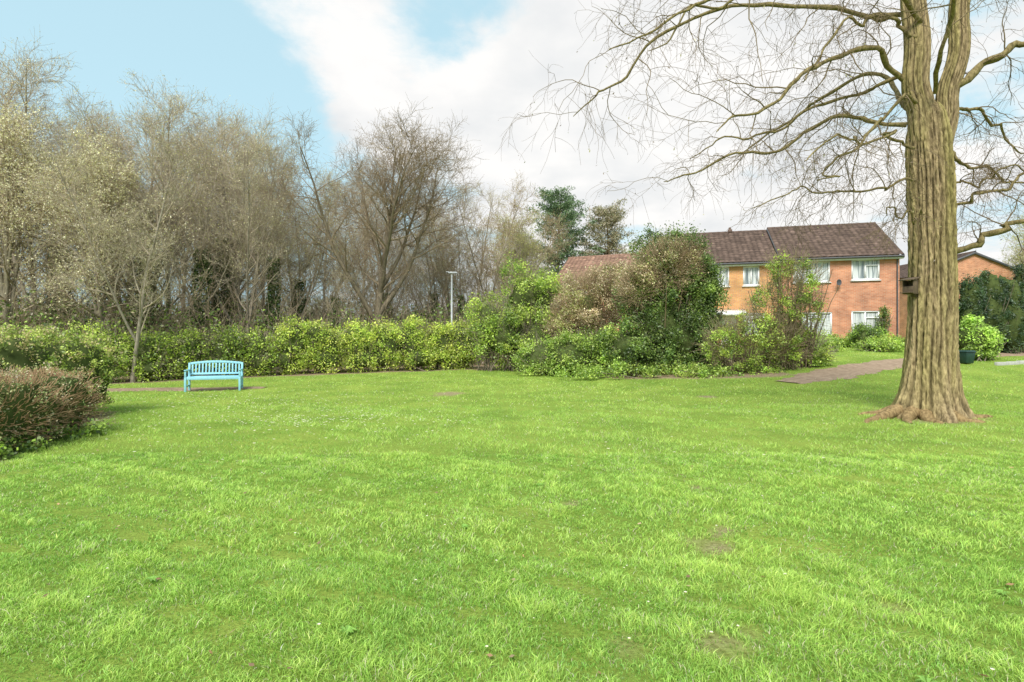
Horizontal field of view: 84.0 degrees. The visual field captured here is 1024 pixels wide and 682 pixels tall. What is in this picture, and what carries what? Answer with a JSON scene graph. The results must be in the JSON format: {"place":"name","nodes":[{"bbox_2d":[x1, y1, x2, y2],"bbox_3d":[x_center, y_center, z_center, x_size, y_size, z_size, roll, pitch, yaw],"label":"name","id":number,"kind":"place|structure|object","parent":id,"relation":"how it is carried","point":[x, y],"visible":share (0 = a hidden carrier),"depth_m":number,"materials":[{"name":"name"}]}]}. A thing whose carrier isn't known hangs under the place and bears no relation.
{"place":"outdoors","nodes":[
{"label":"outdoors","id":0,"kind":"place"},
{"bbox_2d":[0,348,1023,681],"bbox_3d":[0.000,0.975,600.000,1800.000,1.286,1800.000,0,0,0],"label":"ground","id":1,"kind":"structure","parent":0,"point":[704,546],"depth_m":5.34,"materials":[{"name":"green plant"}]},
{"bbox_2d":[3,103,56,308],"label":"budding tree","id":2,"kind":"object","parent":1,"relation":"on","point":[12,191],"visible":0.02,"depth_m":36.78,"materials":[{"name":"grey plant"}]},
{"bbox_2d":[0,151,75,307],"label":"ivy clad tree","id":3,"kind":"object","parent":1,"relation":"on","point":[27,246],"visible":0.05,"depth_m":29.45,"materials":[{"name":"brown plant"}]},
{"bbox_2d":[0,29,85,322],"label":"bare tree","id":4,"kind":"object","parent":1,"relation":"on","point":[18,90],"visible":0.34,"depth_m":27.21,"materials":[{"name":"brown plant"}]},
{"bbox_2d":[23,317,77,341],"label":"hedge plant","id":5,"kind":"object","parent":1,"relation":"on","point":[55,328],"visible":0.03,"depth_m":19.97,"materials":[{"name":"green plant"}]},
{"bbox_2d":[0,37,104,327],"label":"budding tree","id":6,"kind":"object","parent":1,"relation":"on","point":[30,75],"visible":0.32,"depth_m":24.57,"materials":[{"name":"grey plant"}]},
{"bbox_2d":[0,94,105,327],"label":"blossom tree","id":7,"kind":"object","parent":1,"relation":"on","point":[8,138],"visible":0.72,"depth_m":22.70,"materials":[{"name":"grey plant"}]},
{"bbox_2d":[0,417,112,458],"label":"ivy patch","id":8,"kind":"object","parent":1,"relation":"on","point":[95,428],"visible":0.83,"depth_m":8.57,"materials":[{"name":"green plant"}]},
{"bbox_2d":[0,361,118,449],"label":"twiggy hedge","id":9,"kind":"object","parent":1,"relation":"on","point":[30,400],"visible":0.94,"depth_m":8.65,"materials":[{"name":"brown plant"}]},
{"bbox_2d":[0,320,132,414],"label":"hedge","id":10,"kind":"object","parent":1,"relation":"on","point":[26,347],"visible":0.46,"depth_m":11.51,"materials":[{"name":"green plant"}]},
{"bbox_2d":[0,110,152,328],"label":"tree","id":11,"kind":"object","parent":1,"relation":"on","point":[75,218],"visible":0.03,"depth_m":31.63,"materials":[{"name":"brown plant"}]},
{"bbox_2d":[16,113,142,362],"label":"ivy clad tree","id":12,"kind":"object","parent":1,"relation":"on","point":[89,200],"visible":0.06,"depth_m":32.47,"materials":[{"name":"brown plant"}]},
{"bbox_2d":[11,104,149,330],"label":"ivy clad tree","id":13,"kind":"object","parent":1,"relation":"on","point":[69,292],"visible":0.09,"depth_m":28.65,"materials":[{"name":"brown plant"}]},
{"bbox_2d":[0,123,204,330],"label":"blossom tree","id":14,"kind":"object","parent":1,"relation":"on","point":[96,193],"visible":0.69,"depth_m":22.66,"materials":[{"name":"grey plant"}]},
{"bbox_2d":[68,314,138,382],"bbox_3d":[-15.117,0.476,20.750,2.661,2.946,2.356,0,0,-24],"label":"hedge plant","id":15,"kind":"object","parent":1,"relation":"on","point":[99,326],"visible":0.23,"depth_m":20.72,"materials":[{"name":"green plant"}]},
{"bbox_2d":[13,83,209,332],"bbox_3d":[-18.576,-5.684,27.922,7.128,14.576,7.429,0,0,-3],"label":"tree","id":16,"kind":"object","parent":1,"relation":"on","point":[92,133],"visible":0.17,"depth_m":27.05,"materials":[{"name":"grey plant"}]},
{"bbox_2d":[11,126,212,382],"bbox_3d":[-13.999,-3.023,20.119,4.763,9.387,5.626,0,0,27],"label":"budding tree","id":17,"kind":"object","parent":1,"relation":"on","point":[141,307],"visible":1,"depth_m":20.15,"materials":[{"name":"brown plant"}]},
{"bbox_2d":[43,108,233,336],"bbox_3d":[-16.666,-4.760,26.431,6.818,12.694,8.348,0,0,-6],"label":"ivy clad tree","id":18,"kind":"object","parent":1,"relation":"on","point":[138,200],"visible":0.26,"depth_m":26.43,"materials":[{"name":"brown plant"}]},
{"bbox_2d":[57,90,232,329],"bbox_3d":[-19.358,-5.553,30.834,7.217,14.223,8.525,0,0,25],"label":"budding tree","id":19,"kind":"object","parent":1,"relation":"on","point":[104,115],"visible":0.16,"depth_m":29.68,"materials":[{"name":"grey plant"}]},
{"bbox_2d":[113,325,184,382],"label":"hedge plant","id":20,"kind":"object","parent":1,"relation":"on","point":[148,367],"visible":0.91,"depth_m":21.34,"materials":[{"name":"green plant"}]},
{"bbox_2d":[75,69,227,336],"bbox_3d":[-17.512,-5.219,26.784,8.119,13.546,6.874,0,0,-2],"label":"budding tree","id":21,"kind":"object","parent":1,"relation":"on","point":[171,105],"visible":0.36,"depth_m":25.95,"materials":[{"name":"brown plant"}]},
{"bbox_2d":[106,97,212,315],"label":"bare tree","id":22,"kind":"object","parent":1,"relation":"on","point":[164,186],"visible":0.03,"depth_m":42.48,"materials":[{"name":"brown plant"}]},
{"bbox_2d":[90,102,267,370],"bbox_3d":[-14.735,-4.948,26.483,6.416,13.120,6.687,0,0,-8],"label":"ivy clad tree","id":23,"kind":"object","parent":1,"relation":"on","point":[201,299],"visible":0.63,"depth_m":26.12,"materials":[{"name":"brown plant"}]},
{"bbox_2d":[107,387,263,391],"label":"mulch path","id":24,"kind":"structure","parent":1,"relation":"on","point":[174,389],"depth_m":18.48,"materials":[{"name":"soil"}]},
{"bbox_2d":[184,360,242,391],"bbox_3d":[-9.526,1.109,18.218,1.605,0.958,0.677,0,0,-18],"label":"park bench","id":25,"kind":"object","parent":24,"relation":"on","point":[239,377],"visible":0.99,"depth_m":18.31,"materials":[{"name":"blue paint"}]},
{"bbox_2d":[157,318,222,379],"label":"hedge plant","id":26,"kind":"object","parent":1,"relation":"on","point":[190,350],"visible":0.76,"depth_m":22.16,"materials":[{"name":"green plant"}]},
{"bbox_2d":[95,97,305,332],"bbox_3d":[-14.328,-5.269,27.739,9.557,13.567,6.422,0,0,-17],"label":"bare tree","id":27,"kind":"object","parent":1,"relation":"on","point":[220,247],"visible":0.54,"depth_m":27.53,"materials":[{"name":"brown plant"}]},
{"bbox_2d":[130,70,281,305],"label":"bare tree","id":28,"kind":"object","parent":1,"relation":"on","point":[203,147],"visible":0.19,"depth_m":33.63,"materials":[{"name":"brown plant"}]},
{"bbox_2d":[191,318,254,375],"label":"hedge plant","id":29,"kind":"object","parent":1,"relation":"on","point":[229,342],"visible":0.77,"depth_m":22.96,"materials":[{"name":"green plant"}]},
{"bbox_2d":[184,135,293,301],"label":"budding tree","id":30,"kind":"object","parent":1,"relation":"on","point":[245,189],"visible":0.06,"depth_m":40.25,"materials":[{"name":"brown plant"}]},
{"bbox_2d":[157,112,325,334],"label":"ivy clad tree","id":31,"kind":"object","parent":1,"relation":"on","point":[223,291],"visible":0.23,"depth_m":31.01,"materials":[{"name":"brown plant"}]},
{"bbox_2d":[0,213,491,332],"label":"distant woodland","id":32,"kind":"object","parent":1,"relation":"on","point":[309,284],"visible":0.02,"depth_m":57.42,"materials":[{"name":"brown plant"}]},
{"bbox_2d":[181,140,311,329],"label":"ivy clad tree","id":33,"kind":"object","parent":1,"relation":"on","point":[257,232],"visible":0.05,"depth_m":39.80,"materials":[{"name":"brown plant"}]},
{"bbox_2d":[187,118,318,317],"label":"tree","id":34,"kind":"object","parent":1,"relation":"on","point":[263,300],"visible":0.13,"depth_m":33.69,"materials":[{"name":"brown plant"}]},
{"bbox_2d":[191,122,318,369],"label":"budding tree","id":35,"kind":"object","parent":1,"relation":"on","point":[247,309],"visible":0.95,"depth_m":26.34,"materials":[{"name":"brown plant"}]},
{"bbox_2d":[235,320,282,376],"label":"hedge plant","id":36,"kind":"object","parent":1,"relation":"on","point":[259,356],"visible":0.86,"depth_m":23.58,"materials":[{"name":"green plant"}]},
{"bbox_2d":[215,152,353,339],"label":"ivy clad tree","id":37,"kind":"object","parent":1,"relation":"on","point":[273,298],"visible":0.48,"depth_m":28.64,"materials":[{"name":"brown plant"}]},
{"bbox_2d":[267,312,323,374],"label":"hedge plant","id":38,"kind":"object","parent":1,"relation":"on","point":[291,343],"visible":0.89,"depth_m":24.29,"materials":[{"name":"green plant"}]},
{"bbox_2d":[236,131,359,313],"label":"budding tree","id":39,"kind":"object","parent":1,"relation":"on","point":[307,219],"visible":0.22,"depth_m":43.69,"materials":[{"name":"brown plant"}]},
{"bbox_2d":[0,238,619,375],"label":"undergrowth","id":40,"kind":"object","parent":1,"relation":"on","point":[29,318],"visible":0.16,"depth_m":26.97,"materials":[{"name":"green plant"}]},
{"bbox_2d":[256,184,367,326],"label":"ivy clad tree","id":41,"kind":"object","parent":1,"relation":"on","point":[299,290],"visible":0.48,"depth_m":29.45,"materials":[{"name":"brown plant"}]},
{"bbox_2d":[298,316,352,373],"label":"hedge plant","id":42,"kind":"object","parent":1,"relation":"on","point":[324,341],"visible":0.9,"depth_m":24.82,"materials":[{"name":"green plant"}]},
{"bbox_2d":[281,177,401,320],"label":"birch tree","id":43,"kind":"object","parent":1,"relation":"on","point":[326,274],"visible":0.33,"depth_m":35.15,"materials":[{"name":"plant"}]},
{"bbox_2d":[303,220,391,365],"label":"ivy clad tree","id":44,"kind":"object","parent":1,"relation":"on","point":[332,308],"visible":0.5,"depth_m":29.67,"materials":[{"name":"brown plant"}]},
{"bbox_2d":[333,316,384,372],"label":"hedge plant","id":45,"kind":"object","parent":1,"relation":"on","point":[358,355],"visible":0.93,"depth_m":25.43,"materials":[{"name":"green plant"}]},
{"bbox_2d":[313,192,418,321],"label":"bare tree","id":46,"kind":"object","parent":1,"relation":"on","point":[374,286],"visible":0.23,"depth_m":38.94,"materials":[{"name":"brown plant"}]},
{"bbox_2d":[258,92,494,326],"bbox_3d":[-7.042,-5.347,30.117,12.144,13.778,10.894,0,0,23],"label":"oak tree","id":47,"kind":"object","parent":1,"relation":"on","point":[395,207],"visible":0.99,"depth_m":29.25,"materials":[{"name":"brown plant"}]},
{"bbox_2d":[358,316,405,370],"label":"hedge plant","id":48,"kind":"object","parent":1,"relation":"on","point":[389,343],"visible":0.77,"depth_m":26.04,"materials":[{"name":"green plant"}]},
{"bbox_2d":[319,157,447,318],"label":"bare tree","id":49,"kind":"object","parent":1,"relation":"on","point":[374,222],"visible":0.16,"depth_m":42.74,"materials":[{"name":"brown plant"}]},
{"bbox_2d":[354,214,443,325],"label":"ivy clad tree","id":50,"kind":"object","parent":1,"relation":"on","point":[398,272],"visible":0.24,"depth_m":37.12,"materials":[{"name":"brown plant"}]},
{"bbox_2d":[394,313,443,370],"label":"hedge plant","id":51,"kind":"object","parent":1,"relation":"on","point":[414,354],"visible":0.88,"depth_m":26.57,"materials":[{"name":"green plant"}]},
{"bbox_2d":[379,223,460,316],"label":"birch tree","id":52,"kind":"object","parent":1,"relation":"on","point":[412,276],"visible":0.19,"depth_m":39.62,"materials":[{"name":"brown plant"}]},
{"bbox_2d":[388,226,459,327],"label":"ivy clad tree","id":53,"kind":"object","parent":1,"relation":"on","point":[430,284],"visible":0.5,"depth_m":35.69,"materials":[{"name":"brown plant"}]},
{"bbox_2d":[420,318,460,369],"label":"hedge plant","id":54,"kind":"object","parent":1,"relation":"on","point":[442,337],"visible":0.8,"depth_m":27.19,"materials":[{"name":"green plant"}]},
{"bbox_2d":[446,271,456,325],"bbox_3d":[-3.206,-1.076,30.200,0.593,5.245,0.180,0,0,0],"label":"street lamp","id":55,"kind":"object","parent":1,"relation":"on","point":[451,273],"visible":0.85,"depth_m":30.16,"materials":[{"name":"metal"}]},
{"bbox_2d":[408,172,495,320],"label":"birch tree","id":56,"kind":"object","parent":1,"relation":"on","point":[446,268],"visible":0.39,"depth_m":36.55,"materials":[{"name":"brown plant"}]},
{"bbox_2d":[421,210,494,323],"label":"ivy clad tree","id":57,"kind":"object","parent":1,"relation":"on","point":[458,287],"visible":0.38,"depth_m":36.29,"materials":[{"name":"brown plant"}]},
{"bbox_2d":[446,310,480,369],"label":"hedge plant","id":58,"kind":"object","parent":1,"relation":"on","point":[460,353],"visible":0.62,"depth_m":27.68,"materials":[{"name":"green plant"}]},
{"bbox_2d":[420,180,511,310],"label":"budding tree","id":59,"kind":"object","parent":1,"relation":"on","point":[498,203],"visible":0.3,"depth_m":40.61,"materials":[{"name":"grey plant"}]},
{"bbox_2d":[431,170,544,306],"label":"birch tree","id":60,"kind":"object","parent":1,"relation":"on","point":[515,207],"visible":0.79,"depth_m":36.65,"materials":[{"name":"grey plant"}]},
{"bbox_2d":[458,249,568,371],"bbox_3d":[0.285,-1.258,26.470,5.783,6.213,4.244,0,0,0],"label":"green shrub","id":61,"kind":"object","parent":1,"relation":"on","point":[494,330],"visible":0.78,"depth_m":26.21,"materials":[{"name":"green plant"}]},
{"bbox_2d":[485,212,542,308],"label":"young leafy tree","id":62,"kind":"object","parent":1,"relation":"on","point":[505,219],"visible":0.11,"depth_m":43.82,"materials":[{"name":"green plant"}]},
{"bbox_2d":[490,207,556,296],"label":"young leafy tree","id":63,"kind":"object","parent":1,"relation":"on","point":[520,247],"visible":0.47,"depth_m":40.00,"materials":[{"name":"green plant"}]},
{"bbox_2d":[479,201,576,309],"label":"birch tree","id":64,"kind":"object","parent":1,"relation":"on","point":[552,236],"visible":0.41,"depth_m":42.20,"materials":[{"name":"brown plant"}]},
{"bbox_2d":[501,232,554,278],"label":"young leafy tree","id":65,"kind":"object","parent":1,"relation":"on","point":[530,255],"visible":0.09,"depth_m":42.05,"materials":[{"name":"green plant"}]},
{"bbox_2d":[44,397,1020,676],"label":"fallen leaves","id":66,"kind":"object","parent":1,"relation":"on","point":[514,579],"visible":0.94,"depth_m":3.79,"materials":[{"name":"brown plant"}]},
{"bbox_2d":[87,382,1013,669],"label":"daisies","id":67,"kind":"object","parent":1,"relation":"on","point":[413,452],"visible":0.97,"depth_m":10.94,"materials":[{"name":"white plant"}]},
{"bbox_2d":[520,185,606,290],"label":"pine tree","id":68,"kind":"object","parent":1,"relation":"on","point":[566,206],"visible":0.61,"depth_m":50.60,"materials":[{"name":"green plant"}]},
{"bbox_2d":[507,320,637,376],"bbox_3d":[2.897,0.475,24.044,5.551,2.772,3.694,0,0,29],"label":"green shrub","id":69,"kind":"object","parent":1,"relation":"on","point":[573,350],"visible":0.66,"depth_m":23.34,"materials":[{"name":"green plant"}]},
{"bbox_2d":[145,450,1010,681],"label":"lawn weeds","id":70,"kind":"object","parent":1,"relation":"on","point":[348,628],"visible":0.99,"depth_m":3.57,"materials":[{"name":"green plant"}]},
{"bbox_2d":[541,257,630,339],"bbox_3d":[3.488,-1.221,25.705,4.752,5.417,3.598,0,0,0],"label":"blossom shrub","id":71,"kind":"object","parent":1,"relation":"on","point":[583,307],"visible":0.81,"depth_m":25.01,"materials":[{"name":"beige plant"}]},
{"bbox_2d":[553,253,642,333],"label":"brick house","id":72,"kind":"structure","parent":1,"relation":"on","point":[582,262],"depth_m":40.58,"materials":[{"name":"red tile"}]},
{"bbox_2d":[573,198,644,255],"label":"larch tree","id":73,"kind":"object","parent":1,"relation":"on","point":[613,236],"visible":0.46,"depth_m":50.64,"materials":[{"name":"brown plant"}]},
{"bbox_2d":[521,355,793,378],"bbox_3d":[5.356,1.028,22.302,10.418,1.015,3.523,0,0,11],"label":"ground cover","id":74,"kind":"object","parent":1,"relation":"on","point":[694,370],"visible":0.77,"depth_m":21.50,"materials":[{"name":"green plant"}]},
{"bbox_2d":[611,230,713,373],"bbox_3d":[6.033,-1.554,22.694,4.242,5.883,2.537,0,0,0],"label":"blossom shrub","id":75,"kind":"object","parent":1,"relation":"on","point":[649,271],"visible":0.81,"depth_m":22.43,"materials":[{"name":"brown plant"}]},
{"bbox_2d":[595,220,737,374],"bbox_3d":[6.319,-1.798,23.408,6.206,6.524,4.143,0,0,0],"label":"evergreen shrub","id":76,"kind":"object","parent":1,"relation":"on","point":[680,335],"visible":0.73,"depth_m":22.55,"materials":[{"name":"green plant"}]},
{"bbox_2d":[676,227,779,345],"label":"brick house","id":77,"kind":"structure","parent":1,"relation":"on","point":[739,254],"depth_m":33.47,"materials":[{"name":"brown tile"}]},
{"bbox_2d":[716,267,729,286],"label":"window","id":78,"kind":"structure","parent":77,"relation":"in","point":[726,269],"depth_m":33.59,"materials":[{"name":"white glass"}]},
{"bbox_2d":[742,266,760,286],"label":"window","id":79,"kind":"structure","parent":77,"relation":"in","point":[749,280],"depth_m":33.19,"materials":[{"name":"white glass"}]},
{"bbox_2d":[495,0,1023,423],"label":"locust tree","id":80,"kind":"object","parent":1,"relation":"on","point":[930,389],"visible":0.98,"depth_m":11.69,"materials":[{"name":"brown plant"}]},
{"bbox_2d":[898,277,920,296],"bbox_3d":[8.254,-1.120,11.782,0.402,0.410,0.279,0,0,-28],"label":"nest box","id":81,"kind":"object","parent":80,"relation":"attached to","point":[910,287],"visible":1,"depth_m":11.75,"materials":[{"name":"brown wood"}]},
{"bbox_2d":[692,243,839,373],"bbox_3d":[9.406,-1.104,21.277,5.483,5.379,2.860,0,0,0],"label":"hawthorn shrub","id":82,"kind":"object","parent":1,"relation":"on","point":[768,326],"visible":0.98,"depth_m":21.15,"materials":[{"name":"green plant"}]},
{"bbox_2d":[779,319,841,366],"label":"green shrub","id":83,"kind":"object","parent":1,"relation":"on","point":[826,356],"visible":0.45,"depth_m":21.36,"materials":[{"name":"green plant"}]},
{"bbox_2d":[816,331,847,350],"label":"garden shrub","id":84,"kind":"object","parent":1,"relation":"on","point":[835,343],"visible":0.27,"depth_m":26.34,"materials":[{"name":"green plant"}]},
{"bbox_2d":[766,222,904,338],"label":"brick house","id":85,"kind":"structure","parent":1,"relation":"on","point":[864,293],"depth_m":31.73,"materials":[{"name":"orange brick"}]},
{"bbox_2d":[793,261,831,283],"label":"window","id":86,"kind":"structure","parent":85,"relation":"in","point":[827,263],"depth_m":32.03,"materials":[{"name":"white glass"}]},
{"bbox_2d":[802,312,831,335],"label":"window","id":87,"kind":"structure","parent":85,"relation":"in","point":[829,323],"depth_m":31.98,"materials":[{"name":"white glass"}]},
{"bbox_2d":[851,311,879,332],"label":"window","id":88,"kind":"structure","parent":85,"relation":"in","point":[856,316],"depth_m":31.45,"materials":[{"name":"white glass"}]},
{"bbox_2d":[851,260,880,280],"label":"window","id":89,"kind":"structure","parent":85,"relation":"in","point":[860,271],"depth_m":31.44,"materials":[{"name":"white glass"}]},
{"bbox_2d":[829,332,853,347],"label":"garden shrub","id":90,"kind":"object","parent":1,"relation":"on","point":[846,344],"visible":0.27,"depth_m":29.30,"materials":[{"name":"green plant"}]},
{"bbox_2d":[842,322,888,347],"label":"garden shrub","id":91,"kind":"object","parent":1,"relation":"on","point":[859,334],"visible":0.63,"depth_m":28.32,"materials":[{"name":"green plant"}]},
{"bbox_2d":[848,332,904,351],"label":"garden shrub","id":92,"kind":"object","parent":1,"relation":"on","point":[882,345],"visible":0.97,"depth_m":26.21,"materials":[{"name":"green plant"}]},
{"bbox_2d":[874,305,893,336],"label":"climbing plant","id":93,"kind":"object","parent":1,"relation":"on","point":[883,314],"visible":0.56,"depth_m":30.47,"materials":[{"name":"green plant"}]},
{"bbox_2d":[880,331,905,346],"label":"garden shrub","id":94,"kind":"object","parent":1,"relation":"on","point":[900,339],"visible":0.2,"depth_m":28.98,"materials":[{"name":"green plant"}]},
{"bbox_2d":[900,251,1015,337],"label":"brick house","id":95,"kind":"structure","parent":1,"relation":"on","point":[970,262],"depth_m":43.00,"materials":[{"name":"orange brick"}]},
{"bbox_2d":[959,350,975,362],"bbox_3d":[17.299,0.618,21.705,0.456,0.536,0.516,0,0,-11],"label":"storage bin","id":96,"kind":"object","parent":1,"relation":"on","point":[966,356],"visible":0.7,"depth_m":21.52,"materials":[{"name":"green plastic"}]},
{"bbox_2d":[958,271,1000,331],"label":"conifer shrub","id":97,"kind":"object","parent":1,"relation":"on","point":[972,298],"visible":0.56,"depth_m":24.78,"materials":[{"name":"green plant"}]},
{"bbox_2d":[959,307,1010,360],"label":"laurel shrub","id":98,"kind":"object","parent":1,"relation":"on","point":[980,338],"visible":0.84,"depth_m":22.64,"materials":[{"name":"green plant"}]},
{"bbox_2d":[974,264,1015,352],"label":"conifer shrub","id":99,"kind":"object","parent":1,"relation":"on","point":[998,316],"visible":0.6,"depth_m":24.84,"materials":[{"name":"green plant"}]},
{"bbox_2d":[994,361,1023,365],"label":"path kerb","id":100,"kind":"structure","parent":1,"relation":"on","point":[1009,363],"depth_m":21.53,"materials":[{"name":"concrete"}]},
{"bbox_2d":[998,275,1023,353],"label":"conifer shrub","id":101,"kind":"object","parent":1,"relation":"on","point":[1015,342],"visible":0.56,"depth_m":25.01,"materials":[{"name":"green plant"}]},
{"bbox_2d":[998,205,1023,268],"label":"young leafy tree","id":102,"kind":"object","parent":1,"relation":"on","point":[1016,259],"visible":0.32,"depth_m":46.47,"materials":[{"name":"green plant"}]},
{"bbox_2d":[1003,194,1023,276],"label":"young leafy tree","id":103,"kind":"object","parent":1,"relation":"on","point":[1017,244],"visible":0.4,"depth_m":39.79,"materials":[{"name":"green plant"}]},
{"bbox_2d":[1010,263,1023,352],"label":"conifer shrub","id":104,"kind":"object","parent":1,"relation":"on","point":[1017,276],"visible":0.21,"depth_m":25.61,"materials":[{"name":"green plant"}]},
{"bbox_2d":[0,0,1023,320],"label":"sky","id":105,"kind":"structure","parent":0,"point":[336,62],"materials":[{"name":"white"}]},
{"bbox_2d":[777,352,1023,383],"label":"path","id":106,"kind":"structure","parent":0,"point":[846,371],"depth_m":20.16,"materials":[{"name":"brick pavers"}]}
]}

